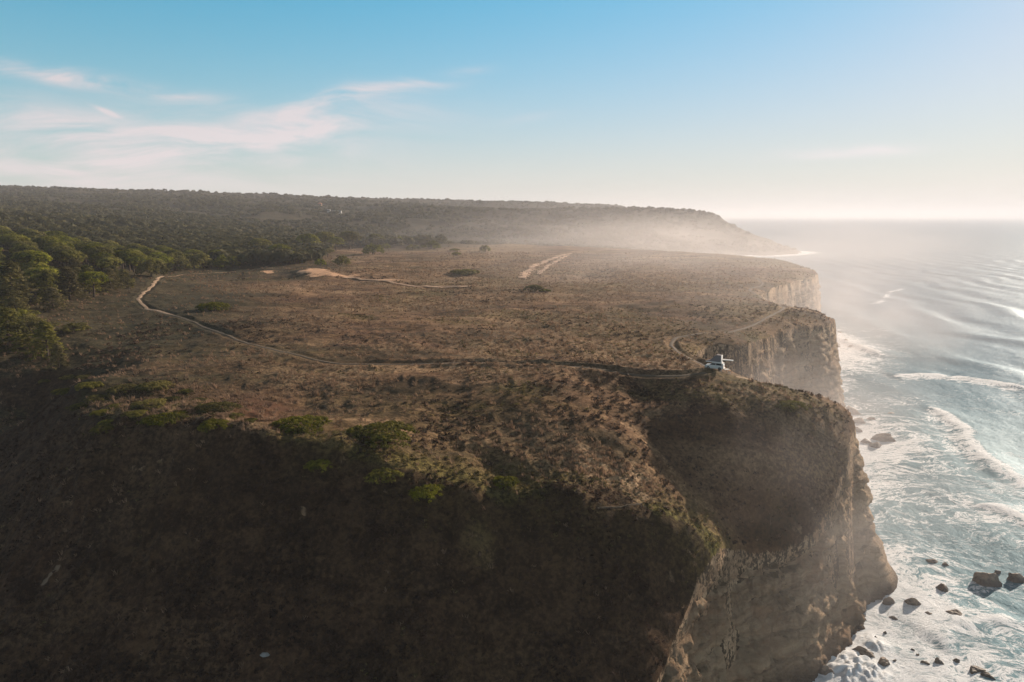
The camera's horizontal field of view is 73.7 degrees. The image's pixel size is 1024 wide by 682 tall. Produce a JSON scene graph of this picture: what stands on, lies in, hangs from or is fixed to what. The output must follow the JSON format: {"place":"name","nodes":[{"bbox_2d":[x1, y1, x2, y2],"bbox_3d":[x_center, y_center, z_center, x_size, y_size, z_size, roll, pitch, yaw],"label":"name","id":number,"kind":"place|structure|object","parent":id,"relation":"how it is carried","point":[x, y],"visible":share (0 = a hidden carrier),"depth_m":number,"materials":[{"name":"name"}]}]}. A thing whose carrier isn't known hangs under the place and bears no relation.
{"place":"outdoors","nodes":[
{"label":"outdoors","id":0,"kind":"place"},
{"bbox_2d":[136,272,226,314],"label":"sandy path","id":1,"kind":"structure","parent":0,"point":[143,293],"depth_m":254.21,"materials":[{"name":"sand"}]},
{"bbox_2d":[0,186,859,681],"bbox_3d":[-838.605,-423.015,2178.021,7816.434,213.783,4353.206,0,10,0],"label":"ground","id":2,"kind":"structure","parent":0,"point":[486,624],"depth_m":110.54,"materials":[{"name":"plant"}]},
{"bbox_2d":[0,286,28,308],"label":"pine tree","id":3,"kind":"object","parent":2,"relation":"on","point":[5,291],"visible":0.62,"depth_m":206.08,"materials":[{"name":"green plant"}]},
{"bbox_2d":[1,235,29,244],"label":"stone pine","id":4,"kind":"object","parent":2,"relation":"on","point":[12,238],"visible":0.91,"depth_m":327.48,"materials":[{"name":"green plant"}]},
{"bbox_2d":[4,309,34,322],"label":"round pine","id":5,"kind":"object","parent":2,"relation":"on","point":[22,312],"visible":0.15,"depth_m":182.32,"materials":[{"name":"green plant"}]},
{"bbox_2d":[4,297,36,317],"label":"pine tree","id":6,"kind":"object","parent":2,"relation":"on","point":[14,303],"visible":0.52,"depth_m":195.86,"materials":[{"name":"green plant"}]},
{"bbox_2d":[0,260,41,304],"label":"pine tree","id":7,"kind":"object","parent":2,"relation":"on","point":[11,270],"visible":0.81,"depth_m":218.99,"materials":[{"name":"green plant"}]},
{"bbox_2d":[0,307,45,353],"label":"pine tree","id":8,"kind":"object","parent":2,"relation":"on","point":[8,314],"visible":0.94,"depth_m":164.19,"materials":[{"name":"green plant"}]},
{"bbox_2d":[9,244,36,253],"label":"stone pine","id":9,"kind":"object","parent":2,"relation":"on","point":[15,248],"visible":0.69,"depth_m":296.42,"materials":[{"name":"green plant"}]},
{"bbox_2d":[10,241,39,248],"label":"stone pine","id":10,"kind":"object","parent":2,"relation":"on","point":[35,244],"visible":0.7,"depth_m":313.47,"materials":[{"name":"green plant"}]},
{"bbox_2d":[9,250,44,263],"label":"stone pine","id":11,"kind":"object","parent":2,"relation":"on","point":[18,254],"visible":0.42,"depth_m":273.39,"materials":[{"name":"green plant"}]},
{"bbox_2d":[15,247,43,251],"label":"stone pine","id":12,"kind":"object","parent":2,"relation":"on","point":[30,248],"visible":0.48,"depth_m":292.89,"materials":[{"name":"green plant"}]},
{"bbox_2d":[18,261,48,269],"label":"stone pine","id":13,"kind":"object","parent":2,"relation":"on","point":[25,266],"visible":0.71,"depth_m":265.45,"materials":[{"name":"green plant"}]},
{"bbox_2d":[15,251,52,264],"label":"stone pine","id":14,"kind":"object","parent":2,"relation":"on","point":[45,255],"visible":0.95,"depth_m":270.93,"materials":[{"name":"green plant"}]},
{"bbox_2d":[9,314,60,332],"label":"round pine","id":15,"kind":"object","parent":2,"relation":"on","point":[33,322],"visible":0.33,"depth_m":178.47,"materials":[{"name":"green plant"}]},
{"bbox_2d":[23,230,47,235],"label":"stone pine","id":16,"kind":"object","parent":2,"relation":"on","point":[35,232],"visible":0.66,"depth_m":390.62,"materials":[{"name":"green plant"}]},
{"bbox_2d":[23,267,61,290],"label":"stone pine","id":17,"kind":"object","parent":2,"relation":"on","point":[31,273],"visible":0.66,"depth_m":239.18,"materials":[{"name":"green plant"}]},
{"bbox_2d":[24,321,66,360],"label":"pine tree","id":18,"kind":"object","parent":2,"relation":"on","point":[48,327],"visible":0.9,"depth_m":163.93,"materials":[{"name":"green plant"}]},
{"bbox_2d":[31,236,59,246],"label":"stone pine","id":19,"kind":"object","parent":2,"relation":"on","point":[44,239],"visible":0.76,"depth_m":329.08,"materials":[{"name":"green plant"}]},
{"bbox_2d":[27,272,64,286],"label":"stone pine","id":20,"kind":"object","parent":2,"relation":"on","point":[34,277],"visible":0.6,"depth_m":233.91,"materials":[{"name":"green plant"}]},
{"bbox_2d":[31,269,68,301],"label":"pine tree","id":21,"kind":"object","parent":2,"relation":"on","point":[45,280],"visible":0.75,"depth_m":227.32,"materials":[{"name":"green plant"}]},
{"bbox_2d":[40,242,63,260],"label":"stone pine","id":22,"kind":"object","parent":2,"relation":"on","point":[43,246],"visible":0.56,"depth_m":308.13,"materials":[{"name":"green plant"}]},
{"bbox_2d":[34,287,74,310],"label":"pine tree","id":23,"kind":"object","parent":2,"relation":"on","point":[52,292],"visible":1,"depth_m":218.21,"materials":[{"name":"green plant"}]},
{"bbox_2d":[46,342,70,368],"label":"pine tree","id":24,"kind":"object","parent":2,"relation":"on","point":[58,352],"visible":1,"depth_m":160.07,"materials":[{"name":"green plant"}]},
{"bbox_2d":[50,388,69,395],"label":"shrub","id":25,"kind":"object","parent":2,"relation":"on","point":[64,390],"visible":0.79,"depth_m":130.37,"materials":[{"name":"green plant"}]},
{"bbox_2d":[46,239,74,247],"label":"stone pine","id":26,"kind":"object","parent":2,"relation":"on","point":[62,241],"visible":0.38,"depth_m":323.76,"materials":[{"name":"green plant"}]},
{"bbox_2d":[47,245,74,266],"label":"stone pine","id":27,"kind":"object","parent":2,"relation":"on","point":[51,249],"visible":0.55,"depth_m":298.53,"materials":[{"name":"green plant"}]},
{"bbox_2d":[50,248,78,265],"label":"stone pine","id":28,"kind":"object","parent":2,"relation":"on","point":[54,252],"visible":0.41,"depth_m":288.85,"materials":[{"name":"green plant"}]},
{"bbox_2d":[47,266,91,300],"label":"pine tree","id":29,"kind":"object","parent":2,"relation":"on","point":[70,279],"visible":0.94,"depth_m":235.03,"materials":[{"name":"green plant"}]},
{"bbox_2d":[53,249,87,265],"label":"stone pine","id":30,"kind":"object","parent":2,"relation":"on","point":[73,254],"visible":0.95,"depth_m":285.43,"materials":[{"name":"green plant"}]},
{"bbox_2d":[66,258,81,269],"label":"pine tree","id":31,"kind":"object","parent":2,"relation":"on","point":[75,263],"visible":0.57,"depth_m":281.08,"materials":[{"name":"green plant"}]},
{"bbox_2d":[58,322,91,332],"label":"shrub","id":32,"kind":"object","parent":2,"relation":"on","point":[74,326],"visible":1,"depth_m":182.73,"materials":[{"name":"green plant"}]},
{"bbox_2d":[64,402,88,410],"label":"shrub","id":33,"kind":"object","parent":2,"relation":"on","point":[76,405],"visible":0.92,"depth_m":120.93,"materials":[{"name":"green plant"}]},
{"bbox_2d":[74,381,103,390],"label":"shrub","id":34,"kind":"object","parent":2,"relation":"on","point":[81,385],"visible":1,"depth_m":127.52,"materials":[{"name":"green plant"}]},
{"bbox_2d":[71,264,108,294],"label":"pine tree","id":35,"kind":"object","parent":2,"relation":"on","point":[87,267],"visible":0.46,"depth_m":249.55,"materials":[{"name":"green plant"}]},
{"bbox_2d":[75,271,110,296],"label":"stone pine","id":36,"kind":"object","parent":2,"relation":"on","point":[91,275],"visible":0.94,"depth_m":243.00,"materials":[{"name":"green plant"}]},
{"bbox_2d":[81,244,107,265],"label":"stone pine","id":37,"kind":"object","parent":2,"relation":"on","point":[83,250],"visible":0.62,"depth_m":311.33,"materials":[{"name":"green plant"}]},
{"bbox_2d":[84,394,110,402],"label":"shrub","id":38,"kind":"object","parent":2,"relation":"on","point":[93,397],"visible":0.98,"depth_m":122.61,"materials":[{"name":"green plant"}]},
{"bbox_2d":[89,409,109,415],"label":"shrub","id":39,"kind":"object","parent":2,"relation":"on","point":[100,412],"visible":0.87,"depth_m":113.30,"materials":[{"name":"green plant"}]},
{"bbox_2d":[84,246,116,266],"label":"stone pine","id":40,"kind":"object","parent":2,"relation":"on","point":[96,249],"visible":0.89,"depth_m":308.14,"materials":[{"name":"green plant"}]},
{"bbox_2d":[88,252,114,270],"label":"stone pine","id":41,"kind":"object","parent":2,"relation":"on","point":[98,255],"visible":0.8,"depth_m":296.97,"materials":[{"name":"green plant"}]},
{"bbox_2d":[89,423,115,434],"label":"shrub","id":42,"kind":"object","parent":2,"relation":"on","point":[97,428],"visible":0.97,"depth_m":105.80,"materials":[{"name":"green plant"}]},
{"bbox_2d":[95,257,122,268],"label":"stone pine","id":43,"kind":"object","parent":2,"relation":"on","point":[115,261],"visible":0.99,"depth_m":286.86,"materials":[{"name":"green plant"}]},
{"bbox_2d":[97,268,125,289],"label":"pine tree","id":44,"kind":"object","parent":2,"relation":"on","point":[109,273],"visible":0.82,"depth_m":259.24,"materials":[{"name":"green plant"}]},
{"bbox_2d":[104,383,141,394],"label":"shrub","id":45,"kind":"object","parent":2,"relation":"on","point":[124,386],"visible":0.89,"depth_m":125.53,"materials":[{"name":"green plant"}]},
{"bbox_2d":[113,268,135,288],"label":"pine tree","id":46,"kind":"object","parent":2,"relation":"on","point":[123,276],"visible":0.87,"depth_m":268.31,"materials":[{"name":"green plant"}]},
{"bbox_2d":[115,249,138,270],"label":"stone pine","id":47,"kind":"object","parent":2,"relation":"on","point":[121,251],"visible":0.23,"depth_m":315.61,"materials":[{"name":"green plant"}]},
{"bbox_2d":[116,251,146,271],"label":"stone pine","id":48,"kind":"object","parent":2,"relation":"on","point":[123,255],"visible":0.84,"depth_m":310.60,"materials":[{"name":"green plant"}]},
{"bbox_2d":[123,256,145,270],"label":"stone pine","id":49,"kind":"object","parent":2,"relation":"on","point":[131,260],"visible":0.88,"depth_m":305.92,"materials":[{"name":"green plant"}]},
{"bbox_2d":[120,410,148,417],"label":"shrub","id":50,"kind":"object","parent":2,"relation":"on","point":[134,414],"visible":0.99,"depth_m":108.94,"materials":[{"name":"green plant"}]},
{"bbox_2d":[130,398,166,409],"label":"shrub","id":51,"kind":"object","parent":2,"relation":"on","point":[159,402],"visible":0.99,"depth_m":113.44,"materials":[{"name":"green plant"}]},
{"bbox_2d":[133,258,168,275],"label":"round pine","id":52,"kind":"object","parent":2,"relation":"on","point":[143,267],"visible":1,"depth_m":300.99,"materials":[{"name":"green plant"}]},
{"bbox_2d":[134,380,172,390],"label":"shrub","id":53,"kind":"object","parent":2,"relation":"on","point":[159,384],"visible":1,"depth_m":126.26,"materials":[{"name":"green plant"}]},
{"bbox_2d":[135,412,181,425],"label":"shrub","id":54,"kind":"object","parent":2,"relation":"on","point":[158,419],"visible":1,"depth_m":105.41,"materials":[{"name":"green plant"}]},
{"bbox_2d":[154,255,173,263],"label":"stone pine","id":55,"kind":"object","parent":2,"relation":"on","point":[167,259],"visible":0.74,"depth_m":375.06,"materials":[{"name":"green plant"}]},
{"bbox_2d":[164,396,180,401],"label":"shrub","id":56,"kind":"object","parent":2,"relation":"on","point":[172,398],"visible":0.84,"depth_m":120.67,"materials":[{"name":"green plant"}]},
{"bbox_2d":[164,252,192,269],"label":"round pine","id":57,"kind":"object","parent":2,"relation":"on","point":[181,260],"visible":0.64,"depth_m":383.59,"materials":[{"name":"green plant"}]},
{"bbox_2d":[183,253,213,267],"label":"round pine","id":58,"kind":"object","parent":2,"relation":"on","point":[196,260],"visible":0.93,"depth_m":397.94,"materials":[{"name":"green plant"}]},
{"bbox_2d":[195,302,231,310],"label":"shrub","id":59,"kind":"object","parent":2,"relation":"on","point":[210,306],"visible":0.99,"depth_m":222.11,"materials":[{"name":"green plant"}]},
{"bbox_2d":[196,418,232,432],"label":"shrub","id":60,"kind":"object","parent":2,"relation":"on","point":[213,421],"visible":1,"depth_m":102.32,"materials":[{"name":"green plant"}]},
{"bbox_2d":[194,401,242,414],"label":"shrub","id":61,"kind":"object","parent":2,"relation":"on","point":[210,406],"visible":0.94,"depth_m":112.11,"materials":[{"name":"green plant"}]},
{"bbox_2d":[212,254,240,266],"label":"round pine","id":62,"kind":"object","parent":2,"relation":"on","point":[224,259],"visible":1,"depth_m":407.27,"materials":[{"name":"green plant"}]},
{"bbox_2d":[247,238,271,246],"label":"stone pine","id":63,"kind":"object","parent":2,"relation":"on","point":[263,242],"visible":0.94,"depth_m":507.38,"materials":[{"name":"green plant"}]},
{"bbox_2d":[268,244,291,249],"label":"stone pine","id":64,"kind":"object","parent":2,"relation":"on","point":[279,246],"visible":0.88,"depth_m":476.12,"materials":[{"name":"green plant"}]},
{"bbox_2d":[269,414,331,435],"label":"shrub","id":65,"kind":"object","parent":2,"relation":"on","point":[308,421],"visible":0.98,"depth_m":106.49,"materials":[{"name":"green plant"}]},
{"bbox_2d":[295,233,320,243],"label":"stone pine","id":66,"kind":"object","parent":2,"relation":"on","point":[302,237],"visible":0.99,"depth_m":563.55,"materials":[{"name":"green plant"}]},
{"bbox_2d":[303,459,331,472],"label":"shrub","id":67,"kind":"object","parent":2,"relation":"on","point":[317,464],"visible":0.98,"depth_m":97.97,"materials":[{"name":"green plant"}]},
{"bbox_2d":[313,231,334,240],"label":"stone pine","id":68,"kind":"object","parent":2,"relation":"on","point":[324,234],"visible":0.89,"depth_m":606.69,"materials":[{"name":"green plant"}]},
{"bbox_2d":[327,236,344,250],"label":"stone pine","id":69,"kind":"object","parent":2,"relation":"on","point":[334,240],"visible":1,"depth_m":588.61,"materials":[{"name":"green plant"}]},
{"bbox_2d":[332,255,351,264],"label":"round pine","id":70,"kind":"object","parent":2,"relation":"on","point":[343,259],"visible":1,"depth_m":420.42,"materials":[{"name":"green plant"}]},
{"bbox_2d":[338,231,361,248],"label":"stone pine","id":71,"kind":"object","parent":2,"relation":"on","point":[353,235],"visible":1,"depth_m":634.22,"materials":[{"name":"green plant"}]},
{"bbox_2d":[361,243,384,253],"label":"round pine","id":72,"kind":"object","parent":2,"relation":"on","point":[371,248],"visible":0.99,"depth_m":550.01,"materials":[{"name":"green plant"}]},
{"bbox_2d":[366,233,383,240],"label":"stone pine","id":73,"kind":"object","parent":2,"relation":"on","point":[375,235],"visible":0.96,"depth_m":681.21,"materials":[{"name":"green plant"}]},
{"bbox_2d":[342,420,419,448],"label":"shrub","id":74,"kind":"object","parent":2,"relation":"on","point":[394,426],"visible":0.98,"depth_m":104.58,"materials":[{"name":"green plant"}]},
{"bbox_2d":[363,467,403,484],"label":"shrub","id":75,"kind":"object","parent":2,"relation":"on","point":[386,471],"visible":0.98,"depth_m":97.02,"materials":[{"name":"green plant"}]},
{"bbox_2d":[0,185,796,262],"bbox_3d":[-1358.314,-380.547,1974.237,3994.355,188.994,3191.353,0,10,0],"label":"distant wood","id":76,"kind":"object","parent":2,"relation":"on","point":[227,235],"visible":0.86,"depth_m":1219.89,"materials":[{"name":"green plant"}]},
{"bbox_2d":[344,277,467,287],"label":"sand strip","id":77,"kind":"object","parent":2,"relation":"on","point":[404,284],"visible":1,"depth_m":317.35,"materials":[{"name":"sand"}]},
{"bbox_2d":[0,370,847,681],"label":"slope scrub","id":78,"kind":"object","parent":2,"relation":"on","point":[168,624],"visible":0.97,"depth_m":91.77,"materials":[{"name":"plant"}]},
{"bbox_2d":[0,246,848,681],"bbox_3d":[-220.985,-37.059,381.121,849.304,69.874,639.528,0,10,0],"label":"heath scrub","id":79,"kind":"object","parent":2,"relation":"on","point":[596,400],"visible":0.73,"depth_m":137.52,"materials":[{"name":"brown plant"}]},
{"bbox_2d":[0,260,851,681],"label":"green scrub","id":80,"kind":"object","parent":2,"relation":"on","point":[402,462],"visible":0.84,"depth_m":120.71,"materials":[{"name":"green plant"}]},
{"bbox_2d":[408,483,443,502],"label":"shrub","id":81,"kind":"object","parent":2,"relation":"on","point":[420,490],"visible":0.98,"depth_m":97.48,"materials":[{"name":"green plant"}]},
{"bbox_2d":[419,240,440,248],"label":"round pine","id":82,"kind":"object","parent":2,"relation":"on","point":[434,243],"visible":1,"depth_m":632.11,"materials":[{"name":"green plant"}]},
{"bbox_2d":[450,269,480,274],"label":"shrub","id":83,"kind":"object","parent":2,"relation":"on","point":[464,271],"visible":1,"depth_m":364.27,"materials":[{"name":"green plant"}]},
{"bbox_2d":[492,475,519,488],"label":"shrub","id":84,"kind":"object","parent":2,"relation":"on","point":[509,480],"visible":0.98,"depth_m":104.10,"materials":[{"name":"green plant"}]},
{"bbox_2d":[523,284,543,290],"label":"shrub","id":85,"kind":"object","parent":2,"relation":"on","point":[534,287],"visible":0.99,"depth_m":283.75,"materials":[{"name":"green plant"}]},
{"bbox_2d":[705,354,732,370],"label":"car","id":86,"kind":"object","parent":2,"relation":"on","point":[717,361],"visible":0.98,"depth_m":148.07,"materials":[{"name":"silver metal"}]},
{"bbox_2d":[775,400,812,411],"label":"shrub","id":87,"kind":"object","parent":2,"relation":"on","point":[792,403],"visible":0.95,"depth_m":133.85,"materials":[{"name":"green plant"}]},
{"bbox_2d":[171,314,705,376],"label":"earth path","id":88,"kind":"structure","parent":0,"point":[230,336],"depth_m":151.83,"materials":[{"name":"soil"}]},
{"bbox_2d":[0,0,1023,216],"label":"sky","id":89,"kind":"structure","parent":0,"point":[724,108],"materials":[{"name":"blue"}]},
{"bbox_2d":[518,253,571,278],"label":"sand track","id":90,"kind":"structure","parent":0,"point":[525,273],"depth_m":418.62,"materials":[{"name":"sand"}]},
{"bbox_2d":[535,255,568,273],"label":"sand track","id":91,"kind":"structure","parent":0,"point":[548,265],"depth_m":434.59,"materials":[{"name":"sand"}]},
{"bbox_2d":[669,276,785,365],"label":"cliff path","id":92,"kind":"structure","parent":0,"point":[675,338],"depth_m":206.02,"materials":[{"name":"soil"}]},
{"bbox_2d":[661,278,897,681],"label":"cliff","id":93,"kind":"structure","parent":0,"point":[796,621],"depth_m":122.04,"materials":[{"name":"stone"}]},
{"bbox_2d":[721,217,1023,681],"bbox_3d":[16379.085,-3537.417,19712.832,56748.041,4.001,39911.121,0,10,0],"label":"sea","id":94,"kind":"structure","parent":0,"point":[926,314],"depth_m":280.50,"materials":[{"name":"liquid"}]},
{"bbox_2d":[818,665,834,674],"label":"rock","id":95,"kind":"object","parent":94,"relation":"in","point":[825,670],"visible":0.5,"depth_m":120.58,"materials":[{"name":"stone"}]},
{"bbox_2d":[846,406,860,414],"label":"rock","id":96,"kind":"object","parent":94,"relation":"in","point":[853,411],"visible":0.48,"depth_m":279.77,"materials":[{"name":"stone"}]},
{"bbox_2d":[852,646,874,657],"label":"rock","id":97,"kind":"object","parent":94,"relation":"in","point":[862,650],"visible":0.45,"depth_m":125.71,"materials":[{"name":"stone"}]},
{"bbox_2d":[871,433,895,441],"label":"rock","id":98,"kind":"object","parent":94,"relation":"in","point":[884,437],"visible":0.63,"depth_m":247.40,"materials":[{"name":"stone"}]},
{"bbox_2d":[878,657,889,666],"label":"rock","id":99,"kind":"object","parent":94,"relation":"in","point":[883,661],"visible":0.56,"depth_m":123.07,"materials":[{"name":"stone"}]},
{"bbox_2d":[882,597,894,604],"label":"rock","id":100,"kind":"object","parent":94,"relation":"in","point":[888,601],"visible":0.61,"depth_m":142.29,"materials":[{"name":"stone"}]},
{"bbox_2d":[904,598,920,605],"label":"rock","id":101,"kind":"object","parent":94,"relation":"in","point":[912,601],"visible":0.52,"depth_m":141.86,"materials":[{"name":"stone"}]},
{"bbox_2d":[936,583,948,591],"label":"rock","id":102,"kind":"object","parent":94,"relation":"in","point":[942,587],"visible":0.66,"depth_m":148.15,"materials":[{"name":"stone"}]},
{"bbox_2d":[946,609,961,615],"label":"rock","id":103,"kind":"object","parent":94,"relation":"in","point":[956,612],"visible":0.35,"depth_m":138.41,"materials":[{"name":"stone"}]},
{"bbox_2d":[970,665,985,673],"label":"rock","id":104,"kind":"object","parent":94,"relation":"in","point":[974,669],"visible":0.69,"depth_m":121.55,"materials":[{"name":"stone"}]},
{"bbox_2d":[972,572,1001,586],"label":"rock","id":105,"kind":"object","parent":94,"relation":"in","point":[985,579],"visible":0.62,"depth_m":150.79,"materials":[{"name":"stone"}]},
{"bbox_2d":[981,670,995,679],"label":"rock","id":106,"kind":"object","parent":94,"relation":"in","point":[985,674],"visible":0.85,"depth_m":120.19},
{"bbox_2d":[1007,572,1023,582],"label":"rock","id":107,"kind":"object","parent":94,"relation":"in","point":[1016,577],"visible":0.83,"depth_m":152.39,"materials":[{"name":"stone"}]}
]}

